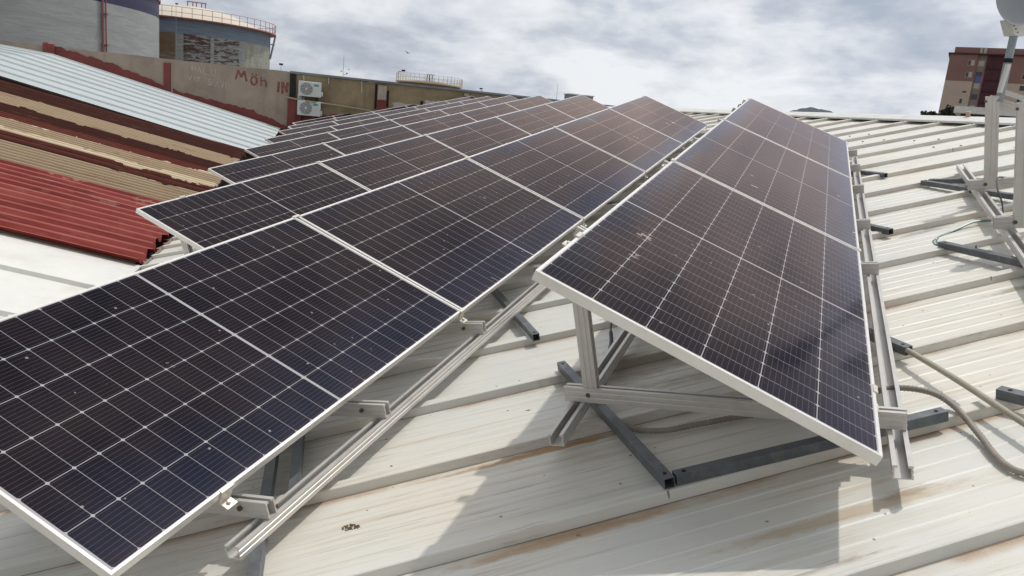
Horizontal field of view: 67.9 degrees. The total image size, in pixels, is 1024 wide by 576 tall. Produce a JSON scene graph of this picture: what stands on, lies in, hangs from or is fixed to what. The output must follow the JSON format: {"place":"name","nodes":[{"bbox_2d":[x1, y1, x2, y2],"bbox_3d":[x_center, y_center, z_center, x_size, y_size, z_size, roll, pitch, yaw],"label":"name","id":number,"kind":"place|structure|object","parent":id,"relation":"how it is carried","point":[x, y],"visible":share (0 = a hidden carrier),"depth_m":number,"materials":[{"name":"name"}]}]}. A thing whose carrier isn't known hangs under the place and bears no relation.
{"place":"outdoors","nodes":[
{"label":"outdoors","id":0,"kind":"place"},
{"bbox_2d":[0,44,279,318],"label":"neighbour roof","id":1,"kind":"structure","parent":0,"point":[82,176],"depth_m":12.93,"materials":[{"name":"paint"}]},
{"bbox_2d":[159,0,1023,114],"label":"sky","id":2,"kind":"structure","parent":0,"point":[836,56],"materials":[{"name":"white"}]},
{"bbox_2d":[792,107,832,112],"bbox_3d":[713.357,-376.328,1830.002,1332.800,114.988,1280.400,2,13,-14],"label":"hill","id":3,"kind":"structure","parent":0,"point":[810,109],"depth_m":1778.93,"materials":[{"name":"grey"}]},
{"bbox_2d":[938,47,1023,113],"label":"apartment tower","id":4,"kind":"structure","parent":0,"point":[966,65],"depth_m":217.00,"materials":[{"name":"red brick"}]},
{"bbox_2d":[958,98,965,103],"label":"window","id":5,"kind":"structure","parent":4,"relation":"in","point":[961,100],"depth_m":219.28,"materials":[{"name":"white glass"}]},
{"bbox_2d":[965,72,972,77],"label":"window","id":6,"kind":"structure","parent":4,"relation":"in","point":[968,74],"depth_m":217.57,"materials":[{"name":"white glass"}]},
{"bbox_2d":[967,60,974,65],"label":"window","id":7,"kind":"structure","parent":4,"relation":"in","point":[970,62],"depth_m":216.91,"materials":[{"name":"white glass"}]},
{"bbox_2d":[970,94,977,99],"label":"window","id":8,"kind":"structure","parent":4,"relation":"in","point":[974,96],"depth_m":218.42,"materials":[{"name":"grey glass"}]},
{"bbox_2d":[973,83,979,88],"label":"window","id":9,"kind":"structure","parent":4,"relation":"in","point":[976,85],"depth_m":217.81,"materials":[{"name":"white glass"}]},
{"bbox_2d":[974,75,983,82],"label":"laundry","id":10,"kind":"object","parent":4,"relation":"hanging from","point":[977,79],"visible":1,"depth_m":217.23,"materials":[{"name":"blue fabric"}]},
{"bbox_2d":[978,61,984,65],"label":"window","id":11,"kind":"structure","parent":4,"relation":"in","point":[981,63],"depth_m":216.51,"materials":[{"name":"white glass"}]},
{"bbox_2d":[953,106,1015,117],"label":"building","id":12,"kind":"structure","parent":0,"point":[975,111],"depth_m":50.34,"materials":[{"name":"white paint"}]},
{"label":"ground","id":13,"kind":"structure","parent":0,"visible":0},
{"bbox_2d":[0,0,160,57],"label":"storage tank","id":14,"kind":"object","parent":13,"relation":"on","point":[129,27],"visible":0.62,"depth_m":50.49,"materials":[{"name":"metal"}]},
{"bbox_2d":[159,1,275,68],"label":"storage tank","id":15,"kind":"object","parent":13,"relation":"on","point":[194,34],"visible":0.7,"depth_m":69.63,"materials":[{"name":"metal"}]},
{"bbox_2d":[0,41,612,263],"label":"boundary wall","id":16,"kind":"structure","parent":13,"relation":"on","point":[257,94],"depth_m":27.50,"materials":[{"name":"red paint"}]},
{"bbox_2d":[298,100,321,120],"bbox_3d":[-7.404,-6.424,27.860,0.860,0.830,0.432,2,13,-14],"label":"air conditioner","id":17,"kind":"object","parent":16,"relation":"attached to","point":[305,108],"visible":1,"depth_m":27.64,"materials":[{"name":"grey plastic"}]},
{"bbox_2d":[298,81,322,101],"bbox_3d":[-7.339,-7.086,27.717,0.860,0.830,0.432,2,13,-14],"label":"air conditioner","id":18,"kind":"object","parent":16,"relation":"attached to","point":[309,89],"visible":0.98,"depth_m":27.50,"materials":[{"name":"grey plastic"}]},
{"bbox_2d":[286,96,371,110],"bbox_3d":[-6.696,-6.747,27.887,3.106,0.252,0.412,2,13,-14],"label":"wall pipe","id":19,"kind":"object","parent":16,"relation":"attached to","point":[330,104],"depth_m":28.03,"materials":[{"name":"beige plastic"}]},
{"bbox_2d":[396,72,462,88],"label":"storage tank","id":20,"kind":"object","parent":13,"relation":"on","point":[428,83],"visible":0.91,"depth_m":102.05,"materials":[{"name":"metal"}]},
{"bbox_2d":[0,106,1023,575],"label":"warehouse roof","id":21,"kind":"structure","parent":13,"relation":"on","point":[464,468],"depth_m":2.86,"materials":[{"name":"white painted metal"}]},
{"bbox_2d":[179,116,496,254],"bbox_3d":[-0.070,-1.986,10.797,1.456,0.827,11.480,-2,17,23],"label":"mounting rack","id":22,"kind":"object","parent":21,"relation":"on","point":[187,248],"visible":0.06,"depth_m":6.23,"materials":[{"name":"metal"}]},
{"bbox_2d":[136,163,368,249],"bbox_3d":[-1.919,-0.654,6.604,1.134,0.035,2.278,29,26,12],"label":"solar panel","id":23,"kind":"object","parent":22,"relation":"on","point":[203,220],"visible":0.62,"depth_m":6.40,"materials":[{"name":"black glass"}]},
{"bbox_2d":[318,135,465,190],"bbox_3d":[-1.062,-1.340,8.623,1.134,0.038,2.278,29,26,12],"label":"solar panel","id":24,"kind":"object","parent":22,"relation":"on","point":[375,168],"visible":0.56,"depth_m":8.48,"materials":[{"name":"black glass"}]},
{"bbox_2d":[426,117,530,156],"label":"solar panel","id":25,"kind":"object","parent":22,"relation":"on","point":[471,139],"visible":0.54,"depth_m":10.54,"materials":[{"name":"black glass"}]},
{"bbox_2d":[497,104,575,134],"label":"solar panel","id":26,"kind":"object","parent":22,"relation":"on","point":[535,120],"visible":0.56,"depth_m":12.59,"materials":[{"name":"black glass"}]},
{"bbox_2d":[546,95,608,118],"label":"solar panel","id":27,"kind":"object","parent":22,"relation":"on","point":[578,106],"visible":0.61,"depth_m":14.62,"materials":[{"name":"black glass"}]},
{"bbox_2d":[342,523,359,530],"bbox_3d":[-0.572,0.849,2.696,0.068,0.006,0.046,-2,17,23],"label":"debris clump","id":28,"kind":"object","parent":21,"relation":"on","point":[350,527],"visible":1,"depth_m":2.70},
{"bbox_2d":[1,111,706,575],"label":"mounting rack","id":29,"kind":"object","parent":21,"relation":"on","point":[265,511],"visible":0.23,"depth_m":3.12,"materials":[{"name":"metal"}]},
{"bbox_2d":[0,218,460,575],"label":"solar panel","id":30,"kind":"object","parent":29,"relation":"on","point":[144,412],"visible":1,"depth_m":2.90,"materials":[{"name":"black glass"}]},
{"bbox_2d":[297,158,583,311],"bbox_3d":[-0.334,-0.472,5.270,1.134,0.035,2.278,29,26,12],"label":"solar panel","id":31,"kind":"object","parent":29,"relation":"on","point":[466,233],"visible":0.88,"depth_m":4.97,"materials":[{"name":"black glass"}]},
{"bbox_2d":[467,127,645,218],"bbox_3d":[0.523,-1.158,7.289,1.134,0.036,2.278,29,26,12],"label":"solar panel","id":32,"kind":"object","parent":29,"relation":"on","point":[571,173],"visible":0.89,"depth_m":7.07,"materials":[{"name":"black glass"}]},
{"bbox_2d":[555,108,682,172],"bbox_3d":[1.380,-1.845,9.308,1.134,0.035,2.278,29,26,12],"label":"solar panel","id":33,"kind":"object","parent":29,"relation":"on","point":[627,140],"visible":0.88,"depth_m":9.13,"materials":[{"name":"black glass"}]},
{"bbox_2d":[609,96,707,144],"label":"solar panel","id":34,"kind":"object","parent":29,"relation":"on","point":[664,119],"visible":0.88,"depth_m":11.19,"materials":[{"name":"black glass"}]},
{"bbox_2d":[548,98,948,489],"bbox_3d":[1.872,-0.749,5.455,1.718,0.827,6.932,-2,17,23],"label":"mounting rack","id":35,"kind":"object","parent":21,"relation":"on","point":[586,391],"visible":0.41,"depth_m":2.95,"materials":[{"name":"metal"}]},
{"bbox_2d":[605,323,612,384],"bbox_3d":[0.504,0.247,3.857,0.045,0.283,0.937,8,12,10],"label":"black cable","id":36,"kind":"object","parent":35,"relation":"hanging from","point":[610,337],"visible":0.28,"depth_m":3.95,"materials":[{"name":"black rubber"}]},
{"bbox_2d":[532,161,882,465],"bbox_3d":[0.978,-0.115,3.267,1.134,0.035,2.278,29,26,12],"label":"solar panel","id":37,"kind":"object","parent":35,"relation":"on","point":[762,304],"visible":1,"depth_m":2.76,"materials":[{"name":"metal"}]},
{"bbox_2d":[674,119,858,249],"bbox_3d":[1.834,-0.801,5.286,1.134,0.035,2.278,29,26,12],"label":"solar panel","id":38,"kind":"object","parent":35,"relation":"on","point":[789,183],"visible":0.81,"depth_m":5.00,"materials":[{"name":"black glass"}]},
{"bbox_2d":[724,98,850,176],"bbox_3d":[2.691,-1.486,7.305,1.134,0.035,2.278,29,26,12],"label":"solar panel","id":39,"kind":"object","parent":35,"relation":"on","point":[813,143],"visible":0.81,"depth_m":7.10,"materials":[{"name":"black glass"}]},
{"bbox_2d":[623,385,1023,476],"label":"flexible conduit","id":40,"kind":"object","parent":21,"relation":"on","point":[985,442],"visible":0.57,"depth_m":2.87,"materials":[{"name":"grey plastic"}]},
{"bbox_2d":[932,219,991,245],"bbox_3d":[3.017,-0.384,5.084,0.572,0.206,0.252,1,13,-22],"label":"green cable","id":41,"kind":"object","parent":21,"relation":"on","point":[966,224],"visible":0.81,"depth_m":5.20,"materials":[{"name":"green plastic"}]},
{"bbox_2d":[905,347,1023,426],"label":"beige pipe","id":42,"kind":"object","parent":21,"relation":"on","point":[1005,411],"visible":0.87,"depth_m":2.89,"materials":[{"name":"plastic"}]},
{"bbox_2d":[921,90,1023,405],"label":"mounting rack","id":43,"kind":"object","parent":21,"relation":"on","point":[1005,226],"visible":0.93,"depth_m":5.05,"materials":[{"name":"metal"}]},
{"bbox_2d":[975,176,1004,247],"bbox_3d":[3.459,-0.541,5.374,0.250,0.480,1.693,16,16,40],"label":"black cable","id":44,"kind":"object","parent":43,"relation":"hanging from","point":[999,195],"visible":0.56,"depth_m":5.17,"materials":[{"name":"black rubber"}]},
{"bbox_2d":[996,0,1023,101],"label":"satellite dish","id":45,"kind":"object","parent":43,"relation":"attached to","point":[1011,12],"visible":1,"depth_m":5.43,"materials":[{"name":"grey metal"}]},
{"bbox_2d":[920,110,938,115],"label":"tree","id":46,"kind":"object","parent":13,"relation":"on","point":[925,112],"visible":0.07,"depth_m":128.60,"materials":[{"name":"green plant"}]},
{"bbox_2d":[938,104,956,115],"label":"tree","id":47,"kind":"object","parent":13,"relation":"on","point":[948,110],"visible":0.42,"depth_m":126.55,"materials":[{"name":"green plant"}]},
{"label":"flat roof building","id":48,"kind":"object","parent":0,"visible":0},
{"bbox_2d":[564,93,593,99],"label":"rooftop unit","id":49,"kind":"object","parent":48,"relation":"on","point":[567,95],"visible":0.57,"depth_m":61.30,"materials":[{"name":"grey metal"}]},
{"bbox_3d":[-0.836,-2.802,14.062,1.456,0.827,11.480,-2,17,23],"label":"mounting rack","id":50,"kind":"object","parent":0,"visible":0},
{"bbox_2d":[208,143,343,183],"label":"solar panel","id":51,"kind":"object","parent":50,"relation":"on","point":[240,171],"visible":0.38,"depth_m":9.76,"materials":[{"name":"black glass"}]},
{"bbox_2d":[323,126,420,154],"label":"solar panel","id":52,"kind":"object","parent":50,"relation":"on","point":[354,144],"visible":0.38,"depth_m":11.82,"materials":[{"name":"black glass"}]},
{"bbox_2d":[403,113,476,135],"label":"solar panel","id":53,"kind":"object","parent":50,"relation":"on","point":[429,126],"visible":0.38,"depth_m":13.87,"materials":[{"name":"black glass"}]},
{"bbox_2d":[461,103,519,120],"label":"solar panel","id":54,"kind":"object","parent":50,"relation":"on","point":[483,113],"visible":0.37,"depth_m":15.91,"materials":[{"name":"black glass"}]},
{"bbox_2d":[506,95,551,109],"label":"solar panel","id":55,"kind":"object","parent":50,"relation":"on","point":[527,103],"visible":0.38,"depth_m":17.93,"materials":[{"name":"black glass"}]},
{"bbox_3d":[-1.575,-3.640,17.390,1.456,0.827,11.480,-2,17,23],"label":"mounting rack","id":56,"kind":"object","parent":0,"visible":0},
{"bbox_2d":[244,132,338,157],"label":"solar panel","id":57,"kind":"object","parent":56,"relation":"on","point":[278,147],"visible":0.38,"depth_m":13.14,"materials":[{"name":"black glass"}]},
{"bbox_2d":[328,120,400,138],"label":"solar panel","id":58,"kind":"object","parent":56,"relation":"on","point":[359,130],"visible":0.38,"depth_m":15.18,"materials":[{"name":"black glass"}]},
{"bbox_2d":[391,110,447,124],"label":"solar panel","id":59,"kind":"object","parent":56,"relation":"on","point":[410,119],"visible":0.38,"depth_m":17.21,"materials":[{"name":"black glass"}]},
{"bbox_2d":[440,102,486,114],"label":"solar panel","id":60,"kind":"object","parent":56,"relation":"on","point":[462,108],"visible":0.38,"depth_m":19.24,"materials":[{"name":"black glass"}]},
{"bbox_2d":[479,95,518,106],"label":"solar panel","id":61,"kind":"object","parent":56,"relation":"on","point":[496,101],"visible":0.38,"depth_m":21.27,"materials":[{"name":"black glass"}]},
{"bbox_3d":[-2.320,-4.456,20.703,1.456,0.827,11.480,-2,17,23],"label":"mounting rack","id":62,"kind":"object","parent":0,"visible":0},
{"bbox_2d":[265,127,335,143],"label":"solar panel","id":63,"kind":"object","parent":62,"relation":"on","point":[271,140],"visible":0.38,"depth_m":16.47,"materials":[{"name":"black glass"}]},
{"bbox_2d":[330,117,387,129],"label":"solar panel","id":64,"kind":"object","parent":62,"relation":"on","point":[357,123],"visible":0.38,"depth_m":18.54,"materials":[{"name":"black glass"}]},
{"bbox_2d":[382,108,429,119],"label":"solar panel","id":65,"kind":"object","parent":62,"relation":"on","point":[404,114],"visible":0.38,"depth_m":20.57,"materials":[{"name":"black glass"}]},
{"bbox_2d":[424,102,463,110],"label":"solar panel","id":66,"kind":"object","parent":62,"relation":"on","point":[444,106],"visible":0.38,"depth_m":22.60,"materials":[{"name":"black glass"}]},
{"bbox_2d":[460,96,492,104],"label":"solar panel","id":67,"kind":"object","parent":62,"relation":"on","point":[475,100],"visible":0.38,"depth_m":24.57,"materials":[{"name":"black glass"}]},
{"bbox_3d":[-3.054,-5.304,24.042,1.456,0.827,11.480,-2,17,23],"label":"mounting rack","id":68,"kind":"object","parent":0,"visible":0},
{"bbox_2d":[279,121,337,134],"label":"solar panel","id":69,"kind":"object","parent":68,"relation":"on","point":[305,128],"visible":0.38,"depth_m":19.83,"materials":[{"name":"black glass"}]},
{"bbox_2d":[332,113,380,124],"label":"solar panel","id":70,"kind":"object","parent":68,"relation":"on","point":[354,119],"visible":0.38,"depth_m":21.88,"materials":[{"name":"black glass"}]},
{"bbox_2d":[377,107,417,115],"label":"solar panel","id":71,"kind":"object","parent":68,"relation":"on","point":[386,113],"visible":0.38,"depth_m":23.91,"materials":[{"name":"black glass"}]},
{"bbox_2d":[414,101,448,108],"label":"solar panel","id":72,"kind":"object","parent":68,"relation":"on","point":[431,105],"visible":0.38,"depth_m":25.93,"materials":[{"name":"black glass"}]},
{"bbox_2d":[446,96,475,102],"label":"solar panel","id":73,"kind":"object","parent":68,"relation":"on","point":[460,99],"visible":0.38,"depth_m":27.98,"materials":[{"name":"black glass"}]},
{"bbox_3d":[-3.804,-6.124,27.345,1.456,0.827,11.480,-2,17,23],"label":"mounting rack","id":74,"kind":"object","parent":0,"visible":0},
{"bbox_2d":[288,118,336,128],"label":"solar panel","id":75,"kind":"object","parent":74,"relation":"on","point":[310,123],"visible":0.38,"depth_m":23.16,"materials":[{"name":"black glass"}]},
{"bbox_2d":[333,112,374,119],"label":"solar panel","id":76,"kind":"object","parent":74,"relation":"on","point":[352,116],"visible":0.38,"depth_m":25.20,"materials":[{"name":"black glass"}]},
{"bbox_2d":[372,106,407,112],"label":"solar panel","id":77,"kind":"object","parent":74,"relation":"on","point":[389,109],"visible":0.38,"depth_m":27.22,"materials":[{"name":"black glass"}]},
{"bbox_3d":[-4.597,-6.925,30.547,1.456,0.827,11.480,-2,17,23],"label":"mounting rack","id":78,"kind":"object","parent":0,"visible":0},
{"bbox_2d":[292,116,334,124],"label":"solar panel","id":79,"kind":"object","parent":78,"relation":"on","point":[313,120],"visible":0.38,"depth_m":26.38,"materials":[{"name":"black glass"}]},
{"bbox_2d":[333,113,352,117],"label":"solar panel","id":80,"kind":"object","parent":78,"relation":"on","point":[341,115],"visible":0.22,"depth_m":27.93,"materials":[{"name":"black glass"}]}
]}

